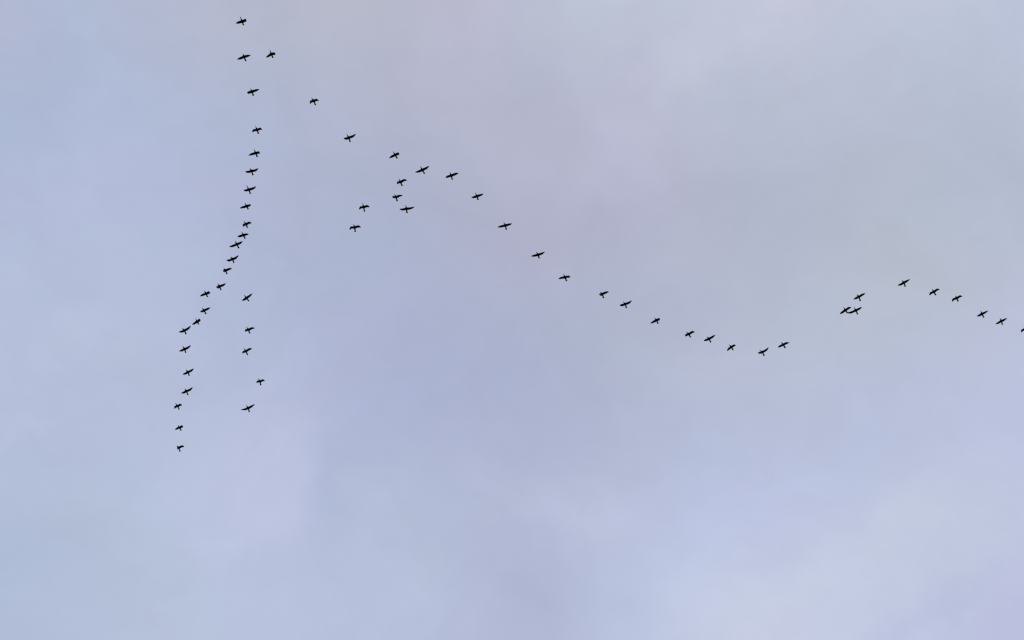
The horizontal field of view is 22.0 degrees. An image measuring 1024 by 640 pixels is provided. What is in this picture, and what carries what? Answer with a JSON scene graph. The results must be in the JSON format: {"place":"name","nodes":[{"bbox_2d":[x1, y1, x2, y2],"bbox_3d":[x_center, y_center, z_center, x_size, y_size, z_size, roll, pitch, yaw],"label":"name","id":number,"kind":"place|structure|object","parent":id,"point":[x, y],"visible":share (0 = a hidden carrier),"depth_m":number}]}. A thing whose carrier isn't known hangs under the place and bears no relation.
{"place":"outdoors","nodes":[
{"label":"outdoors","id":0,"kind":"place"},
{"bbox_2d":[179,326,190,333],"bbox_3d":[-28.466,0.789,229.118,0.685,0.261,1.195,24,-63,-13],"label":"flying bird","id":1,"kind":"object","parent":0,"point":[185,330],"visible":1,"depth_m":229.06},
{"bbox_2d":[180,345,190,352],"bbox_3d":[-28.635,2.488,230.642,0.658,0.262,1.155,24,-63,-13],"label":"flying bird","id":2,"kind":"object","parent":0,"point":[185,349],"visible":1,"depth_m":230.57},
{"bbox_2d":[182,387,192,394],"bbox_3d":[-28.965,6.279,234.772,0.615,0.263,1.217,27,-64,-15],"label":"flying bird","id":3,"kind":"object","parent":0,"point":[186,391],"visible":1,"depth_m":234.71},
{"bbox_2d":[183,368,193,375],"bbox_3d":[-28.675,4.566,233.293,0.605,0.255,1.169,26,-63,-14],"label":"flying bird","id":4,"kind":"object","parent":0,"point":[188,372],"visible":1,"depth_m":233.24},
{"bbox_2d":[227,255,238,262],"bbox_3d":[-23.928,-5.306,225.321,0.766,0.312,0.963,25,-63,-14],"label":"flying bird","id":5,"kind":"object","parent":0,"point":[231,259],"visible":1,"depth_m":225.47},
{"bbox_2d":[229,241,242,247],"bbox_3d":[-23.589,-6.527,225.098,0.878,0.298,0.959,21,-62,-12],"label":"flying bird","id":6,"kind":"object","parent":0,"point":[236,244],"visible":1,"depth_m":225.23},
{"bbox_2d":[236,17,246,24],"bbox_3d":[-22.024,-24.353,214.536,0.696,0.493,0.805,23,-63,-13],"label":"flying bird","id":7,"kind":"object","parent":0,"point":[242,21],"visible":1,"depth_m":214.68},
{"bbox_2d":[238,54,249,60],"bbox_3d":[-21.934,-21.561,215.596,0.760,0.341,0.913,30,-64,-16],"label":"flying bird","id":8,"kind":"object","parent":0,"point":[244,57],"visible":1,"depth_m":215.72},
{"bbox_2d":[240,203,250,209],"bbox_3d":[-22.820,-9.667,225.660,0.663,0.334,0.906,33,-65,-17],"label":"flying bird","id":9,"kind":"object","parent":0,"point":[247,206],"visible":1,"depth_m":225.61},
{"bbox_2d":[241,404,254,411],"bbox_3d":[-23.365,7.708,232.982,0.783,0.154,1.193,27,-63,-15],"label":"flying bird","id":10,"kind":"object","parent":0,"point":[248,408],"visible":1,"depth_m":232.98},
{"bbox_2d":[244,186,255,193],"bbox_3d":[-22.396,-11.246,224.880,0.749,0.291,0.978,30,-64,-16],"label":"flying bird","id":11,"kind":"object","parent":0,"point":[249,189],"visible":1,"depth_m":224.94},
{"bbox_2d":[245,168,257,174],"bbox_3d":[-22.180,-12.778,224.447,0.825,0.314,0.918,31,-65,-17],"label":"flying bird","id":12,"kind":"object","parent":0,"point":[251,170],"visible":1,"depth_m":224.58},
{"bbox_2d":[247,89,258,95],"bbox_3d":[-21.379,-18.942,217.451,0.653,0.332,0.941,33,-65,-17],"label":"flying bird","id":13,"kind":"object","parent":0,"point":[252,91],"visible":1,"depth_m":217.51},
{"bbox_2d":[249,150,259,156],"bbox_3d":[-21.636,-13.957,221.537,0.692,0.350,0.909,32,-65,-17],"label":"flying bird","id":14,"kind":"object","parent":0,"point":[255,152],"visible":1,"depth_m":221.46},
{"bbox_2d":[252,126,261,133],"bbox_3d":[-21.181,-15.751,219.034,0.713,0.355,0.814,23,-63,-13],"label":"flying bird","id":15,"kind":"object","parent":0,"point":[256,129],"visible":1,"depth_m":218.89},
{"bbox_2d":[266,51,274,57],"bbox_3d":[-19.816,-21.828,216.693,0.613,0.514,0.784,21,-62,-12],"label":"flying bird","id":16,"kind":"object","parent":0,"point":[271,54],"visible":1,"depth_m":216.84},
{"bbox_2d":[344,134,355,141],"bbox_3d":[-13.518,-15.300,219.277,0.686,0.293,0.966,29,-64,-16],"label":"flying bird","id":17,"kind":"object","parent":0,"point":[348,137],"visible":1,"depth_m":219.32},
{"bbox_2d":[349,224,360,231],"bbox_3d":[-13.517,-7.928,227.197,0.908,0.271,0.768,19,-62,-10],"label":"flying bird","id":18,"kind":"object","parent":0,"point":[354,227],"visible":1,"depth_m":227.08},
{"bbox_2d":[359,203,368,211],"bbox_3d":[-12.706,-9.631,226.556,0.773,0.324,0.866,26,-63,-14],"label":"flying bird","id":19,"kind":"object","parent":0,"point":[363,207],"visible":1,"depth_m":226.43},
{"bbox_2d":[389,152,398,158],"bbox_3d":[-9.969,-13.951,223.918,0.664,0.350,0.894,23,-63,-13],"label":"flying bird","id":20,"kind":"object","parent":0,"point":[394,155],"visible":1,"depth_m":223.81},
{"bbox_2d":[397,179,406,185],"bbox_3d":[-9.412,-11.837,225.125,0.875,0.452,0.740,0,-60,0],"label":"flying bird","id":21,"kind":"object","parent":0,"point":[401,181],"visible":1,"depth_m":224.97},
{"bbox_2d":[400,205,413,212],"bbox_3d":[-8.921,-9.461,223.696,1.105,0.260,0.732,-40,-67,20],"label":"flying bird","id":22,"kind":"object","parent":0,"point":[406,208],"visible":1,"depth_m":223.65},
{"bbox_2d":[415,166,428,173],"bbox_3d":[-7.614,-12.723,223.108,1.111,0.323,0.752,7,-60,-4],"label":"flying bird","id":23,"kind":"object","parent":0,"point":[421,169],"visible":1,"depth_m":223.01},
{"bbox_2d":[446,173,457,179],"bbox_3d":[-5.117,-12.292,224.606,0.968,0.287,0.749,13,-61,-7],"label":"flying bird","id":24,"kind":"object","parent":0,"point":[451,175],"visible":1,"depth_m":224.51},
{"bbox_2d":[471,193,482,199],"bbox_3d":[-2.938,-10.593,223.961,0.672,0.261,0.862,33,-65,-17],"label":"flying bird","id":25,"kind":"object","parent":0,"point":[477,196],"visible":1,"depth_m":224.03},
{"bbox_2d":[498,223,511,229],"bbox_3d":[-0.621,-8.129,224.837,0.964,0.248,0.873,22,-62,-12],"label":"flying bird","id":26,"kind":"object","parent":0,"point":[504,225],"visible":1,"depth_m":224.94},
{"bbox_2d":[0,0,1023,639],"label":"sky","id":27,"kind":"structure","parent":0,"point":[446,434]},
{"bbox_2d":[532,252,544,258],"bbox_3d":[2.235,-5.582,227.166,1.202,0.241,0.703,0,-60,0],"label":"flying bird","id":28,"kind":"object","parent":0,"point":[537,254],"visible":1,"depth_m":227.19},
{"bbox_2d":[559,274,569,280],"bbox_3d":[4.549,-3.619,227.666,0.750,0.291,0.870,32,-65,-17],"label":"flying bird","id":29,"kind":"object","parent":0,"point":[565,277],"visible":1,"depth_m":227.55},
{"bbox_2d":[620,301,630,307],"bbox_3d":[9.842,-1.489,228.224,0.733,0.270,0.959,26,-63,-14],"label":"flying bird","id":30,"kind":"object","parent":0,"point":[626,303],"visible":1,"depth_m":228.28},
{"bbox_2d":[650,318,659,323],"bbox_3d":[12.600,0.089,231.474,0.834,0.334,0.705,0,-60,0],"label":"flying bird","id":31,"kind":"object","parent":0,"point":[656,320],"visible":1,"depth_m":231.48},
{"bbox_2d":[758,347,768,355],"bbox_3d":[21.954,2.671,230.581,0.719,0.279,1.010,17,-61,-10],"label":"flying bird","id":32,"kind":"object","parent":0,"point":[763,351],"visible":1,"depth_m":230.58},
{"bbox_2d":[840,307,850,313],"bbox_3d":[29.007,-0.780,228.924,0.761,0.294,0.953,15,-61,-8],"label":"flying bird","id":33,"kind":"object","parent":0,"point":[846,309],"visible":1,"depth_m":228.77},
{"bbox_2d":[848,307,861,313],"bbox_3d":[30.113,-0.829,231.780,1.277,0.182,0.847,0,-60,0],"label":"flying bird","id":34,"kind":"object","parent":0,"point":[855,310],"visible":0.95,"depth_m":231.81},
{"bbox_2d":[854,293,864,300],"bbox_3d":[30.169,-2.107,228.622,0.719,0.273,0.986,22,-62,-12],"label":"flying bird","id":35,"kind":"object","parent":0,"point":[859,296],"visible":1,"depth_m":228.69},
{"bbox_2d":[898,279,909,286],"bbox_3d":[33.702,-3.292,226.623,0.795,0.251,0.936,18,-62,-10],"label":"flying bird","id":36,"kind":"object","parent":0,"point":[903,282],"visible":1,"depth_m":226.70},
{"bbox_2d":[929,289,939,294],"bbox_3d":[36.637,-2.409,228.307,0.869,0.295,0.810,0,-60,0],"label":"flying bird","id":37,"kind":"object","parent":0,"point":[933,291],"visible":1,"depth_m":228.17},
{"bbox_2d":[952,295,961,301],"bbox_3d":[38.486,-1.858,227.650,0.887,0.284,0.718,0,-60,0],"label":"flying bird","id":38,"kind":"object","parent":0,"point":[956,297],"visible":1,"depth_m":227.55},
{"bbox_2d":[977,310,987,317],"bbox_3d":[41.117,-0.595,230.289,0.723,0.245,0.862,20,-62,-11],"label":"flying bird","id":39,"kind":"object","parent":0,"point":[981,313],"visible":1,"depth_m":230.35}
]}

